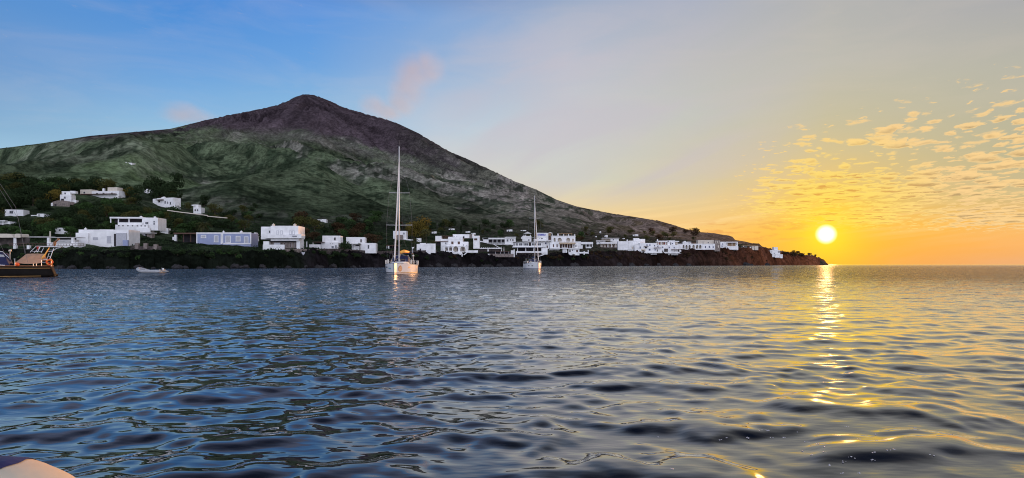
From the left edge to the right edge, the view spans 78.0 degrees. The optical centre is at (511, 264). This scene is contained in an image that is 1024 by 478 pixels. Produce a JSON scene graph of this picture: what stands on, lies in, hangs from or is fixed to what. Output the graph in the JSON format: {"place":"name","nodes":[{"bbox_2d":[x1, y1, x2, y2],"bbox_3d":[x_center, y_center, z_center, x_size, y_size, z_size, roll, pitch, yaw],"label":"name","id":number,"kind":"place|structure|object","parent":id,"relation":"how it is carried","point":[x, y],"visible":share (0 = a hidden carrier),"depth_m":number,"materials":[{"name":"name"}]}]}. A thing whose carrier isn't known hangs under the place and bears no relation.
{"place":"outdoors","nodes":[
{"label":"outdoors","id":0,"kind":"place"},
{"bbox_2d":[0,94,827,268],"bbox_3d":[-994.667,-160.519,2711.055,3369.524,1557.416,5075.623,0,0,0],"label":"volcano island","id":1,"kind":"structure","parent":0,"point":[301,153],"depth_m":764.75,"materials":[{"name":"plant"}]},
{"bbox_2d":[0,196,13,211],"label":"tree","id":2,"kind":"object","parent":1,"relation":"on","point":[3,204],"visible":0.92,"depth_m":319.08,"materials":[{"name":"green plant"}]},
{"bbox_2d":[0,191,19,207],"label":"tree","id":3,"kind":"object","parent":1,"relation":"on","point":[14,195],"visible":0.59,"depth_m":325.44,"materials":[{"name":"green plant"}]},
{"bbox_2d":[0,172,25,179],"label":"tree","id":4,"kind":"object","parent":1,"relation":"on","point":[11,175],"visible":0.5,"depth_m":513.51,"materials":[{"name":"green plant"}]},
{"bbox_2d":[5,209,29,215],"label":"white house","id":5,"kind":"structure","parent":1,"relation":"on","point":[9,212],"depth_m":305.25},
{"bbox_2d":[9,182,28,188],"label":"tree","id":6,"kind":"object","parent":1,"relation":"on","point":[15,184],"visible":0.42,"depth_m":469.09,"materials":[{"name":"green plant"}]},
{"bbox_2d":[13,220,31,229],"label":"tree","id":7,"kind":"object","parent":1,"relation":"on","point":[23,225],"visible":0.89,"depth_m":254.65,"materials":[{"name":"green plant"}]},
{"bbox_2d":[15,187,32,201],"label":"tree","id":8,"kind":"object","parent":1,"relation":"on","point":[25,191],"visible":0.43,"depth_m":347.45,"materials":[{"name":"green plant"}]},
{"bbox_2d":[0,234,52,244],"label":"shore house","id":9,"kind":"structure","parent":1,"relation":"on","point":[13,239],"depth_m":217.91,"materials":[{"name":"paint"}]},
{"bbox_2d":[16,177,36,187],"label":"tree","id":10,"kind":"object","parent":1,"relation":"on","point":[30,182],"visible":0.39,"depth_m":470.19,"materials":[{"name":"green plant"}]},
{"bbox_2d":[19,189,45,205],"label":"tree","id":11,"kind":"object","parent":1,"relation":"on","point":[34,194],"visible":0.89,"depth_m":345.51,"materials":[{"name":"green plant"}]},
{"bbox_2d":[31,183,47,190],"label":"tree","id":12,"kind":"object","parent":1,"relation":"on","point":[38,186],"visible":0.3,"depth_m":424.73,"materials":[{"name":"green plant"}]},
{"bbox_2d":[34,199,50,209],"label":"tree","id":13,"kind":"object","parent":1,"relation":"on","point":[46,203],"visible":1,"depth_m":329.33,"materials":[{"name":"green plant"}]},
{"bbox_2d":[33,217,55,224],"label":"tree","id":14,"kind":"object","parent":1,"relation":"on","point":[45,220],"visible":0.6,"depth_m":262.73,"materials":[{"name":"green plant"}]},
{"bbox_2d":[40,185,56,192],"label":"tree","id":15,"kind":"object","parent":1,"relation":"on","point":[47,188],"visible":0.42,"depth_m":361.85,"materials":[{"name":"green plant"}]},
{"bbox_2d":[42,223,57,233],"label":"tree","id":16,"kind":"object","parent":1,"relation":"on","point":[48,226],"visible":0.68,"depth_m":249.18,"materials":[{"name":"green plant"}]},
{"bbox_2d":[41,177,59,181],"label":"tree","id":17,"kind":"object","parent":1,"relation":"on","point":[47,179],"visible":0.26,"depth_m":497.07,"materials":[{"name":"green plant"}]},
{"bbox_2d":[44,220,60,230],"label":"tree","id":18,"kind":"object","parent":1,"relation":"on","point":[57,223],"visible":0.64,"depth_m":262.50,"materials":[{"name":"green plant"}]},
{"bbox_2d":[45,189,61,202],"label":"tree","id":19,"kind":"object","parent":1,"relation":"on","point":[55,193],"visible":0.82,"depth_m":357.23,"materials":[{"name":"yellow plant"}]},
{"bbox_2d":[55,228,68,233],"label":"white house","id":20,"kind":"structure","parent":1,"relation":"on","point":[60,231],"depth_m":252.67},
{"bbox_2d":[51,200,74,206],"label":"vaulted house","id":21,"kind":"structure","parent":1,"relation":"on","point":[62,203],"depth_m":347.70,"materials":[{"name":"paint"}]},
{"bbox_2d":[47,231,85,247],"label":"terrace house","id":22,"kind":"structure","parent":1,"relation":"on","point":[63,241],"depth_m":212.49,"materials":[{"name":"beige paint"}]},
{"bbox_2d":[59,210,77,220],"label":"tree","id":23,"kind":"object","parent":1,"relation":"on","point":[70,214],"visible":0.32,"depth_m":280.90,"materials":[{"name":"green plant"}]},
{"bbox_2d":[60,191,78,202],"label":"white house","id":24,"kind":"structure","parent":1,"relation":"on","point":[70,196],"depth_m":358.56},
{"bbox_2d":[63,226,75,236],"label":"tree","id":25,"kind":"object","parent":1,"relation":"on","point":[69,229],"visible":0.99,"depth_m":245.81,"materials":[{"name":"green plant"}]},
{"bbox_2d":[68,205,84,213],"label":"tree","id":26,"kind":"object","parent":1,"relation":"on","point":[75,209],"visible":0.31,"depth_m":297.66,"materials":[{"name":"green plant"}]},
{"bbox_2d":[67,214,88,227],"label":"tree","id":27,"kind":"object","parent":1,"relation":"on","point":[82,215],"visible":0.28,"depth_m":269.02,"materials":[{"name":"green plant"}]},
{"bbox_2d":[71,181,85,192],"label":"tree","id":28,"kind":"object","parent":1,"relation":"on","point":[78,185],"visible":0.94,"depth_m":511.10,"materials":[{"name":"green plant"}]},
{"bbox_2d":[71,215,88,229],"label":"tree","id":29,"kind":"object","parent":1,"relation":"on","point":[80,223],"visible":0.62,"depth_m":262.23,"materials":[{"name":"green plant"}]},
{"bbox_2d":[73,202,94,208],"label":"tree","id":30,"kind":"object","parent":1,"relation":"on","point":[84,204],"visible":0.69,"depth_m":304.45,"materials":[{"name":"green plant"}]},
{"bbox_2d":[77,209,93,219],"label":"tree","id":31,"kind":"object","parent":1,"relation":"on","point":[81,211],"visible":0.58,"depth_m":284.50,"materials":[{"name":"green plant"}]},
{"bbox_2d":[84,220,97,228],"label":"tree","id":32,"kind":"object","parent":1,"relation":"on","point":[91,224],"visible":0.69,"depth_m":255.13,"materials":[{"name":"green plant"}]},
{"bbox_2d":[82,179,101,190],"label":"tree","id":33,"kind":"object","parent":1,"relation":"on","point":[90,185],"visible":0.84,"depth_m":511.42,"materials":[{"name":"green plant"}]},
{"bbox_2d":[84,205,106,221],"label":"tree","id":34,"kind":"object","parent":1,"relation":"on","point":[94,213],"visible":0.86,"depth_m":290.80,"materials":[{"name":"green plant"}]},
{"bbox_2d":[79,187,124,197],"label":"long villa","id":35,"kind":"object","parent":1,"relation":"on","point":[115,192],"visible":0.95,"depth_m":503.96,"materials":[{"name":"beige paint"}]},
{"bbox_2d":[93,178,117,190],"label":"tree","id":36,"kind":"object","parent":1,"relation":"on","point":[106,184],"visible":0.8,"depth_m":515.23,"materials":[{"name":"green plant"}]},
{"bbox_2d":[99,204,115,216],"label":"tree","id":37,"kind":"object","parent":1,"relation":"on","point":[109,210],"visible":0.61,"depth_m":302.28,"materials":[{"name":"green plant"}]},
{"bbox_2d":[76,227,139,246],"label":"house","id":38,"kind":"structure","parent":1,"relation":"on","point":[106,237],"depth_m":220.59,"materials":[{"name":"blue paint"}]},
{"bbox_2d":[103,220,117,227],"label":"tree","id":39,"kind":"object","parent":1,"relation":"on","point":[112,224],"visible":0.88,"depth_m":272.39,"materials":[{"name":"green plant"}]},
{"bbox_2d":[100,197,125,205],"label":"tree","id":40,"kind":"object","parent":1,"relation":"on","point":[111,201],"visible":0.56,"depth_m":325.39,"materials":[{"name":"green plant"}]},
{"bbox_2d":[119,204,135,214],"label":"tree","id":41,"kind":"object","parent":1,"relation":"on","point":[125,209],"visible":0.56,"depth_m":311.10,"materials":[{"name":"green plant"}]},
{"bbox_2d":[119,210,141,216],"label":"tree","id":42,"kind":"object","parent":1,"relation":"on","point":[132,213],"visible":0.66,"depth_m":285.13,"materials":[{"name":"green plant"}]},
{"bbox_2d":[124,197,136,204],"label":"tree","id":43,"kind":"object","parent":1,"relation":"on","point":[131,200],"visible":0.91,"depth_m":352.76,"materials":[{"name":"green plant"}]},
{"bbox_2d":[125,184,142,197],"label":"tree","id":44,"kind":"object","parent":1,"relation":"on","point":[136,190],"visible":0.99,"depth_m":508.08,"materials":[{"name":"green plant"}]},
{"bbox_2d":[110,216,165,231],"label":"terraced villa","id":45,"kind":"object","parent":1,"relation":"on","point":[142,224],"visible":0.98,"depth_m":261.40,"materials":[{"name":"paint"}]},
{"bbox_2d":[130,243,161,249],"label":"garden wall","id":46,"kind":"structure","parent":1,"relation":"on","point":[145,246],"depth_m":205.76,"materials":[{"name":"stone"}]},
{"bbox_2d":[140,232,156,237],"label":"flat roofed shed","id":47,"kind":"structure","parent":1,"relation":"on","point":[150,234],"depth_m":254.38,"materials":[{"name":"paint"}]},
{"bbox_2d":[138,212,159,217],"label":"tree","id":48,"kind":"object","parent":1,"relation":"on","point":[150,215],"visible":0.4,"depth_m":284.72,"materials":[{"name":"green plant"}]},
{"bbox_2d":[139,180,160,190],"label":"tree","id":49,"kind":"object","parent":1,"relation":"on","point":[148,183],"visible":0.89,"depth_m":559.33,"materials":[{"name":"green plant"}]},
{"bbox_2d":[140,207,160,212],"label":"tree","id":50,"kind":"object","parent":1,"relation":"on","point":[147,210],"visible":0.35,"depth_m":313.46,"materials":[{"name":"green plant"}]},
{"bbox_2d":[146,175,165,189],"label":"tree","id":51,"kind":"object","parent":1,"relation":"on","point":[153,178],"visible":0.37,"depth_m":566.28,"materials":[{"name":"green plant"}]},
{"bbox_2d":[147,185,168,198],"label":"tree","id":52,"kind":"object","parent":1,"relation":"on","point":[156,193],"visible":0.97,"depth_m":528.88,"materials":[{"name":"green plant"}]},
{"bbox_2d":[153,197,180,207],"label":"house","id":53,"kind":"structure","parent":1,"relation":"on","point":[166,202],"depth_m":499.58,"materials":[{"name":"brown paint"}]},
{"bbox_2d":[161,205,180,214],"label":"tree","id":54,"kind":"object","parent":1,"relation":"on","point":[172,208],"visible":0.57,"depth_m":354.11,"materials":[{"name":"green plant"}]},
{"bbox_2d":[162,182,182,198],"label":"tree","id":55,"kind":"object","parent":1,"relation":"on","point":[170,185],"visible":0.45,"depth_m":550.91,"materials":[{"name":"green plant"}]},
{"bbox_2d":[167,172,184,187],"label":"tree","id":56,"kind":"object","parent":1,"relation":"on","point":[177,176],"visible":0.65,"depth_m":595.31,"materials":[{"name":"green plant"}]},
{"bbox_2d":[171,214,183,224],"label":"tree","id":57,"kind":"object","parent":1,"relation":"on","point":[178,216],"visible":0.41,"depth_m":310.51,"materials":[{"name":"green plant"}]},
{"bbox_2d":[185,220,199,231],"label":"tree","id":58,"kind":"object","parent":1,"relation":"on","point":[191,225],"visible":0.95,"depth_m":309.61,"materials":[{"name":"green plant"}]},
{"bbox_2d":[192,205,204,213],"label":"house","id":59,"kind":"structure","parent":1,"relation":"on","point":[197,209],"depth_m":486.79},
{"bbox_2d":[194,222,212,231],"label":"tree","id":60,"kind":"object","parent":1,"relation":"on","point":[201,226],"visible":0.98,"depth_m":308.58,"materials":[{"name":"green plant"}]},
{"bbox_2d":[199,195,209,206],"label":"tree","id":61,"kind":"object","parent":1,"relation":"on","point":[203,202],"visible":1,"depth_m":529.98,"materials":[{"name":"green plant"}]},
{"bbox_2d":[172,230,257,246],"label":"blue house","id":62,"kind":"structure","parent":1,"relation":"on","point":[240,238],"depth_m":251.97,"materials":[{"name":"paint"}]},
{"bbox_2d":[207,203,222,213],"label":"tree","id":63,"kind":"object","parent":1,"relation":"on","point":[213,206],"visible":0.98,"depth_m":483.39,"materials":[{"name":"green plant"}]},
{"bbox_2d":[218,210,232,216],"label":"tree","id":64,"kind":"object","parent":1,"relation":"on","point":[225,213],"visible":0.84,"depth_m":463.26,"materials":[{"name":"green plant"}]},
{"bbox_2d":[222,218,234,227],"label":"tree","id":65,"kind":"object","parent":1,"relation":"on","point":[227,222],"visible":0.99,"depth_m":356.75,"materials":[{"name":"green plant"}]},
{"bbox_2d":[238,219,249,229],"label":"tree","id":66,"kind":"object","parent":1,"relation":"on","point":[241,222],"visible":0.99,"depth_m":356.44,"materials":[{"name":"green plant"}]},
{"bbox_2d":[261,223,304,249],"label":"house","id":67,"kind":"structure","parent":1,"relation":"on","point":[283,237],"depth_m":241.43,"materials":[{"name":"paint"}]},
{"bbox_2d":[292,210,307,221],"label":"tree","id":68,"kind":"object","parent":1,"relation":"on","point":[301,213],"visible":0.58,"depth_m":458.15,"materials":[{"name":"green plant"}]},
{"bbox_2d":[293,215,313,226],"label":"tree","id":69,"kind":"object","parent":1,"relation":"on","point":[302,222],"visible":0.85,"depth_m":387.19,"materials":[{"name":"green plant"}]},
{"bbox_2d":[306,231,319,239],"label":"tree","id":70,"kind":"object","parent":1,"relation":"on","point":[313,234],"visible":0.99,"depth_m":334.97,"materials":[{"name":"green plant"}]},
{"bbox_2d":[309,219,323,230],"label":"tree","id":71,"kind":"object","parent":1,"relation":"on","point":[318,223],"visible":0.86,"depth_m":408.62,"materials":[{"name":"green plant"}]},
{"bbox_2d":[306,236,342,248],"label":"cube house","id":72,"kind":"structure","parent":1,"relation":"on","point":[330,242],"depth_m":255.41,"materials":[{"name":"white paint"}]},
{"bbox_2d":[331,222,346,233],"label":"tree","id":73,"kind":"object","parent":1,"relation":"on","point":[336,225],"visible":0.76,"depth_m":410.85,"materials":[{"name":"green plant"}]},
{"bbox_2d":[338,229,348,236],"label":"tree","id":74,"kind":"object","parent":1,"relation":"on","point":[343,231],"visible":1,"depth_m":378.95,"materials":[{"name":"green plant"}]},
{"bbox_2d":[338,241,349,249],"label":"bush","id":75,"kind":"object","parent":1,"relation":"on","point":[343,245],"visible":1,"depth_m":251.48,"materials":[{"name":"green plant"}]},
{"bbox_2d":[343,220,356,230],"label":"tree","id":76,"kind":"object","parent":1,"relation":"on","point":[348,225],"visible":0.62,"depth_m":420.43,"materials":[{"name":"green plant"}]},
{"bbox_2d":[345,228,362,236],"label":"tree","id":77,"kind":"object","parent":1,"relation":"on","point":[353,233],"visible":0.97,"depth_m":379.90,"materials":[{"name":"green plant"}]},
{"bbox_2d":[349,213,361,221],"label":"tree","id":78,"kind":"object","parent":1,"relation":"on","point":[352,215],"visible":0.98,"depth_m":545.41,"materials":[{"name":"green plant"}]},
{"bbox_2d":[350,222,365,231],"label":"tree","id":79,"kind":"object","parent":1,"relation":"on","point":[360,226],"visible":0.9,"depth_m":422.69,"materials":[{"name":"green plant"}]},
{"bbox_2d":[346,237,376,252],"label":"cube house","id":80,"kind":"structure","parent":1,"relation":"on","point":[364,245],"depth_m":265.49,"materials":[{"name":"white paint"}]},
{"bbox_2d":[363,233,382,242],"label":"tree","id":81,"kind":"object","parent":1,"relation":"on","point":[371,237],"visible":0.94,"depth_m":350.74,"materials":[{"name":"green plant"}]},
{"bbox_2d":[369,210,382,220],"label":"tree","id":82,"kind":"object","parent":1,"relation":"on","point":[377,214],"visible":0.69,"depth_m":564.32,"materials":[{"name":"green plant"}]},
{"bbox_2d":[0,197,753,260],"bbox_3d":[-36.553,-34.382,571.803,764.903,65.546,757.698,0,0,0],"label":"scrub","id":83,"kind":"object","parent":1,"relation":"on","point":[163,242],"visible":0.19,"depth_m":339.52,"materials":[{"name":"green plant"}]},
{"bbox_2d":[320,249,436,254],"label":"sea wall","id":84,"kind":"structure","parent":1,"relation":"on","point":[329,251],"depth_m":261.60,"materials":[{"name":"stone"}]},
{"bbox_2d":[393,231,407,239],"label":"white house","id":85,"kind":"structure","parent":1,"relation":"on","point":[404,234],"depth_m":423.15,"materials":[{"name":"paint"}]},
{"bbox_2d":[406,221,423,238],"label":"tree","id":86,"kind":"object","parent":1,"relation":"on","point":[413,233],"visible":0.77,"depth_m":448.17,"materials":[{"name":"green plant"}]},
{"bbox_2d":[405,216,431,237],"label":"tree","id":87,"kind":"object","parent":1,"relation":"on","point":[421,225],"visible":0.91,"depth_m":446.72,"materials":[{"name":"green plant"}]},
{"bbox_2d":[417,243,435,253],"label":"white house","id":88,"kind":"structure","parent":1,"relation":"on","point":[429,248],"depth_m":297.69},
{"bbox_2d":[434,234,479,256],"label":"arcade house","id":89,"kind":"structure","parent":1,"relation":"on","point":[455,244],"depth_m":316.67,"materials":[{"name":"paint"}]},
{"bbox_2d":[478,244,514,256],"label":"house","id":90,"kind":"structure","parent":1,"relation":"on","point":[496,252],"depth_m":344.16,"materials":[{"name":"paint"}]},
{"bbox_2d":[480,237,515,244],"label":"terrace hotel wing","id":91,"kind":"structure","parent":1,"relation":"on","point":[508,241],"depth_m":476.84,"materials":[{"name":"paint"}]},
{"bbox_2d":[512,242,547,255],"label":"glazed restaurant","id":92,"kind":"structure","parent":1,"relation":"on","point":[525,248],"depth_m":376.86,"materials":[{"name":"white paint"}]},
{"bbox_2d":[535,233,550,248],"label":"sign building","id":93,"kind":"structure","parent":1,"relation":"on","point":[543,238],"depth_m":476.58,"materials":[{"name":"white paint"}]},
{"bbox_2d":[549,233,588,254],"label":"arched hotel","id":94,"kind":"structure","parent":1,"relation":"on","point":[563,243],"depth_m":415.99,"materials":[{"name":"beige paint"}]},
{"bbox_2d":[575,241,592,248],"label":"slant roof house","id":95,"kind":"structure","parent":1,"relation":"on","point":[587,245],"depth_m":502.28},
{"bbox_2d":[599,242,616,247],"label":"portico house","id":96,"kind":"structure","parent":1,"relation":"on","point":[608,244],"depth_m":538.03,"materials":[{"name":"beige paint"}]},
{"bbox_2d":[601,238,618,241],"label":"white house","id":97,"kind":"structure","parent":1,"relation":"on","point":[612,239],"depth_m":624.38,"materials":[{"name":"beige paint"}]},
{"bbox_2d":[617,238,644,250],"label":"blank house","id":98,"kind":"structure","parent":1,"relation":"on","point":[625,245],"depth_m":508.94,"materials":[{"name":"beige paint"}]},
{"bbox_2d":[633,243,661,254],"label":"windowed house","id":99,"kind":"structure","parent":1,"relation":"on","point":[651,248],"depth_m":500.13,"materials":[{"name":"white paint"}]},
{"bbox_2d":[656,239,680,254],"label":"stepped house","id":100,"kind":"structure","parent":1,"relation":"on","point":[669,247],"depth_m":521.88,"materials":[{"name":"beige paint"}]},
{"bbox_2d":[678,244,714,249],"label":"long arcade","id":101,"kind":"object","parent":1,"relation":"on","point":[698,246],"visible":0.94,"depth_m":560.00,"materials":[{"name":"beige paint"}]},
{"bbox_2d":[696,240,719,250],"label":"grey block house","id":102,"kind":"structure","parent":1,"relation":"on","point":[717,244],"depth_m":587.39,"materials":[{"name":"beige paint"}]},
{"bbox_2d":[720,242,737,249],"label":"terrace villa","id":103,"kind":"object","parent":1,"relation":"on","point":[732,245],"visible":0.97,"depth_m":618.62,"materials":[{"name":"white paint"}]},
{"bbox_2d":[769,247,782,257],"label":"mill house","id":104,"kind":"structure","parent":1,"relation":"on","point":[775,252],"depth_m":700.81,"materials":[{"name":"white paint"}]},
{"bbox_2d":[0,264,1023,477],"bbox_3d":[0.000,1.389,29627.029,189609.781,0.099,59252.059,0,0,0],"label":"sea","id":105,"kind":"structure","parent":0,"point":[556,372],"depth_m":8.11,"materials":[{"name":"blue liquid"}]},
{"bbox_2d":[0,184,60,276],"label":"classic boat","id":106,"kind":"object","parent":105,"relation":"on","point":[8,268],"visible":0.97,"depth_m":68.20,"materials":[{"name":"black paint"}]},
{"bbox_2d":[0,456,74,477],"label":"rubber boat","id":107,"kind":"object","parent":105,"relation":"on","point":[17,467],"visible":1,"depth_m":2.31,"materials":[{"name":"rubber"}]},
{"bbox_2d":[136,267,168,272],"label":"inflatable tender","id":108,"kind":"object","parent":105,"relation":"on","point":[144,270],"visible":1,"depth_m":98.10,"materials":[{"name":"grey rubber"}]},
{"bbox_2d":[385,146,418,273],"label":"sailing yacht","id":109,"kind":"object","parent":105,"relation":"on","point":[399,264],"visible":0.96,"depth_m":92.83,"materials":[{"name":"silver metal"}]},
{"bbox_2d":[523,199,540,268],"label":"sailing yacht","id":110,"kind":"object","parent":105,"relation":"on","point":[534,263],"visible":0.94,"depth_m":173.11,"materials":[{"name":"silver metal"}]},
{"bbox_2d":[0,0,1023,263],"label":"sky","id":111,"kind":"structure","parent":0,"point":[836,131],"materials":[{"name":"blue"}]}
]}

